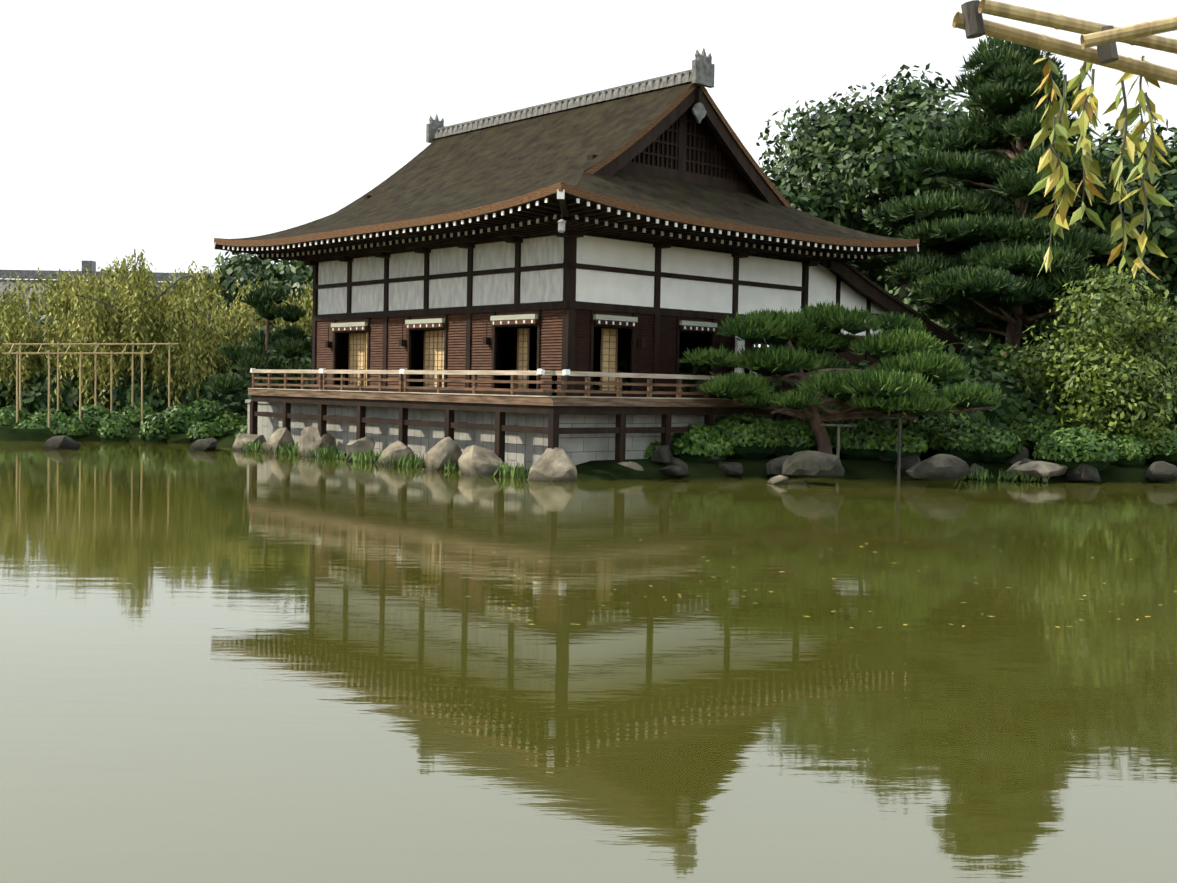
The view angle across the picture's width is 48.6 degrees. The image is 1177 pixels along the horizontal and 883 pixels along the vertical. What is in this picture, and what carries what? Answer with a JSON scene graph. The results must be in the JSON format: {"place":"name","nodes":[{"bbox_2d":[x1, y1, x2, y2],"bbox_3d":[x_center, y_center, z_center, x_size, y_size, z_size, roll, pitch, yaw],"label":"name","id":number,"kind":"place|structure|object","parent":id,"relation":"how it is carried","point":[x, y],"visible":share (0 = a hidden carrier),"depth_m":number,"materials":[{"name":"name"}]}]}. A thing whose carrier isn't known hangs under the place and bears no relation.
{"place":"outdoors","nodes":[
{"label":"outdoors","id":0,"kind":"place"},
{"bbox_2d":[311,232,808,397],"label":"hall walls","id":1,"kind":"structure","parent":0,"point":[565,300],"depth_m":40.16,"materials":[{"name":"white paint"}]},
{"bbox_2d":[348,328,617,390],"bbox_3d":[-4.243,-2.617,42.247,1.310,1.974,12.091,-2,4,-51],"label":"hall shoji","id":2,"kind":"object","parent":1,"relation":"in","point":[433,349],"visible":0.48,"depth_m":42.28,"materials":[{"name":"beige paper"}]},
{"bbox_2d":[214,189,918,265],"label":"roof eaves","id":3,"kind":"object","parent":1,"relation":"attached to","point":[514,226],"visible":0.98,"depth_m":38.44,"materials":[{"name":"brown wood"}]},
{"bbox_2d":[214,48,919,248],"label":"hall roof","id":4,"kind":"structure","parent":1,"relation":"on","point":[670,148],"depth_m":40.98,"materials":[{"name":"brown wood"}]},
{"bbox_2d":[0,440,1176,882],"bbox_3d":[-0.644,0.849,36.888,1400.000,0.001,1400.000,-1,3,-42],"label":"pond water","id":5,"kind":"structure","parent":0,"point":[222,664],"depth_m":10.70,"materials":[{"name":"green liquid"}]},
{"bbox_2d":[453,486,1176,627],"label":"floating leaves","id":6,"kind":"object","parent":5,"relation":"on","point":[784,571],"visible":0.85,"depth_m":15.42,"materials":[{"name":"yellow plant"}]},
{"bbox_2d":[0,0,1176,347],"bbox_3d":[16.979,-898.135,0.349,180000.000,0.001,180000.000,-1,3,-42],"label":"sky","id":7,"kind":"structure","parent":0,"point":[168,136],"depth_m":3827.14,"materials":[{"name":"white"}]},
{"bbox_2d":[0,426,1176,481],"bbox_3d":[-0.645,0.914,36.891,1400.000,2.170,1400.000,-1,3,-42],"label":"terrain","id":8,"kind":"structure","parent":0,"point":[614,470],"depth_m":37.01,"materials":[{"name":"green plant"}]},
{"bbox_2d":[0,272,59,405],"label":"weeping tree","id":9,"kind":"object","parent":8,"relation":"on","point":[15,301],"visible":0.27,"depth_m":58.10,"materials":[{"name":"green plant"}]},
{"bbox_2d":[0,303,106,403],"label":"weeping tree","id":10,"kind":"object","parent":8,"relation":"on","point":[28,364],"visible":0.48,"depth_m":56.29,"materials":[{"name":"green plant"}]},
{"bbox_2d":[2,342,177,427],"bbox_3d":[-19.934,-2.208,51.845,6.715,3.738,1.743,1,2,-12],"label":"bamboo trellis","id":11,"kind":"object","parent":8,"relation":"on","point":[96,344],"visible":0.75,"depth_m":51.90,"materials":[{"name":"brown wood"}]},
{"bbox_2d":[28,255,154,325],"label":"weeping tree","id":12,"kind":"object","parent":8,"relation":"on","point":[44,300],"visible":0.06,"depth_m":65.08,"materials":[{"name":"green plant"}]},
{"bbox_2d":[0,260,227,312],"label":"building","id":13,"kind":"structure","parent":8,"relation":"on","point":[91,265],"depth_m":125.33,"materials":[{"name":"tile"}]},
{"bbox_2d":[18,248,231,410],"bbox_3d":[-19.475,-4.180,56.431,9.323,7.979,6.421,1,2,-9],"label":"weeping tree","id":14,"kind":"object","parent":8,"relation":"on","point":[177,317],"visible":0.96,"depth_m":54.93,"materials":[{"name":"green plant"}]},
{"bbox_2d":[127,260,227,318],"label":"weeping tree","id":15,"kind":"object","parent":8,"relation":"on","point":[211,299],"visible":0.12,"depth_m":67.81,"materials":[{"name":"green plant"}]},
{"bbox_2d":[140,287,281,382],"bbox_3d":[-17.277,-3.749,59.675,5.832,6.798,6.403,1,2,4],"label":"weeping tree","id":16,"kind":"object","parent":8,"relation":"on","point":[234,326],"visible":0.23,"depth_m":58.67,"materials":[{"name":"green plant"}]},
{"bbox_2d":[173,251,289,318],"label":"tree","id":17,"kind":"object","parent":8,"relation":"on","point":[239,267],"visible":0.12,"depth_m":69.18,"materials":[{"name":"green plant"}]},
{"bbox_2d":[203,282,311,394],"bbox_3d":[-12.731,-3.244,50.962,4.476,5.954,5.734,-1,3,-42],"label":"pine tree","id":18,"kind":"object","parent":8,"relation":"on","point":[292,342],"visible":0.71,"depth_m":50.02,"materials":[{"name":"green plant"}]},
{"bbox_2d":[228,255,312,311],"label":"tree","id":19,"kind":"object","parent":8,"relation":"on","point":[296,275],"depth_m":66.95,"materials":[{"name":"green plant"}]},
{"bbox_2d":[233,272,312,356],"bbox_3d":[-14.617,-4.577,63.335,5.953,7.205,5.860,-1,3,-42],"label":"weeping tree","id":20,"kind":"object","parent":8,"relation":"on","point":[305,321],"visible":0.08,"depth_m":62.06,"materials":[{"name":"green plant"}]},
{"bbox_2d":[245,399,781,469],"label":"foundation wall","id":21,"kind":"structure","parent":8,"relation":"on","point":[525,448],"depth_m":37.08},
{"bbox_2d":[248,368,841,462],"bbox_3d":[-1.176,-0.993,43.950,14.517,2.587,16.903,-1,3,-42],"label":"veranda","id":22,"kind":"object","parent":21,"relation":"on","point":[553,406],"visible":0.79,"depth_m":36.64,"materials":[{"name":"brown wood"}]},
{"bbox_2d":[0,398,1176,474],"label":"shrubs","id":23,"kind":"object","parent":8,"relation":"on","point":[753,436],"visible":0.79,"depth_m":38.16,"materials":[{"name":"green plant"}]},
{"bbox_2d":[0,312,1176,444],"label":"shrub hedge","id":24,"kind":"object","parent":8,"relation":"on","point":[981,366],"visible":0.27,"depth_m":54.20,"materials":[{"name":"green plant"}]},
{"bbox_2d":[42,426,1176,483],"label":"rocks","id":25,"kind":"object","parent":8,"relation":"on","point":[555,464],"visible":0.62,"depth_m":36.16,"materials":[{"name":"stone"}]},
{"bbox_2d":[243,439,1049,482],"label":"shore grass","id":26,"kind":"structure","parent":8,"relation":"on","point":[415,461],"depth_m":37.71,"materials":[{"name":"green plant"}]},
{"bbox_2d":[754,269,863,347],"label":"tree","id":27,"kind":"object","parent":8,"relation":"on","point":[761,343],"depth_m":84.44,"materials":[{"name":"green plant"}]},
{"bbox_2d":[756,97,896,276],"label":"tree","id":28,"kind":"object","parent":8,"relation":"on","point":[805,149],"visible":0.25,"depth_m":68.01,"materials":[{"name":"green plant"}]},
{"bbox_2d":[678,299,1008,478],"bbox_3d":[7.338,-1.423,37.794,9.541,5.580,6.193,1,2,4],"label":"pine tree","id":29,"kind":"object","parent":8,"relation":"on","point":[917,366],"visible":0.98,"depth_m":37.04,"materials":[{"name":"green plant"}]},
{"bbox_2d":[856,267,909,303],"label":"tree","id":30,"kind":"object","parent":8,"relation":"on","point":[878,277],"visible":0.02,"depth_m":89.50,"materials":[{"name":"green plant"}]},
{"bbox_2d":[784,63,1014,303],"bbox_3d":[16.825,-10.499,69.314,15.632,18.925,15.355,-1,3,-42],"label":"tree","id":31,"kind":"object","parent":8,"relation":"on","point":[917,113],"visible":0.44,"depth_m":64.72,"materials":[{"name":"green plant"}]},
{"bbox_2d":[885,281,976,335],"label":"tree","id":32,"kind":"object","parent":8,"relation":"on","point":[906,300],"visible":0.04,"depth_m":56.36,"materials":[{"name":"green plant"}]},
{"bbox_2d":[940,319,1004,357],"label":"tree","id":33,"kind":"object","parent":8,"relation":"on","point":[943,325],"depth_m":53.23,"materials":[{"name":"green plant"}]},
{"bbox_2d":[885,134,1093,296],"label":"tree","id":34,"kind":"object","parent":8,"relation":"on","point":[893,284],"depth_m":79.67,"materials":[{"name":"green plant"}]},
{"bbox_2d":[849,35,1168,357],"bbox_3d":[15.696,-7.758,50.057,11.469,15.626,12.786,0,3,-26],"label":"pine tree","id":35,"kind":"object","parent":8,"relation":"on","point":[998,285],"visible":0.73,"depth_m":47.40,"materials":[{"name":"green plant"}]},
{"bbox_2d":[966,217,1105,270],"bbox_3d":[23.892,-7.248,64.588,12.828,13.342,12.765,-1,3,-42],"label":"tree","id":36,"kind":"object","parent":8,"relation":"on","point":[1082,223],"depth_m":60.30,"materials":[{"name":"green plant"}]},
{"bbox_2d":[989,259,1176,448],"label":"maple tree","id":37,"kind":"object","parent":8,"relation":"on","point":[1105,369],"visible":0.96,"depth_m":39.17,"materials":[{"name":"green plant"}]},
{"bbox_2d":[1066,119,1176,234],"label":"tree","id":38,"kind":"object","parent":8,"relation":"on","point":[1110,152],"visible":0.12,"depth_m":57.88,"materials":[{"name":"green plant"}]},
{"bbox_2d":[1071,170,1176,348],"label":"tree","id":39,"kind":"object","parent":8,"relation":"on","point":[1161,232],"visible":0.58,"depth_m":46.99,"materials":[{"name":"green plant"}]},
{"bbox_2d":[1135,318,1176,380],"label":"maple tree","id":40,"kind":"object","parent":8,"relation":"on","point":[1174,363],"visible":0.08,"depth_m":42.68,"materials":[{"name":"green plant"}]},
{"bbox_2d":[1141,127,1176,202],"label":"tree","id":41,"kind":"object","parent":8,"relation":"on","point":[1173,160],"visible":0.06,"depth_m":57.37,"materials":[{"name":"green plant"}]},
{"bbox_2d":[768,260,967,368],"bbox_3d":[8.217,-4.078,49.466,8.890,4.971,8.700,-1,3,-42],"label":"hall annex","id":42,"kind":"object","parent":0,"point":[845,284],"visible":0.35,"depth_m":45.15,"materials":[{"name":"white paint"}]},
{"bbox_2d":[952,0,1176,288],"label":"hanging branches","id":43,"kind":"object","parent":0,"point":[973,24],"visible":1,"depth_m":4.78,"materials":[{"name":"plant"}]}
]}

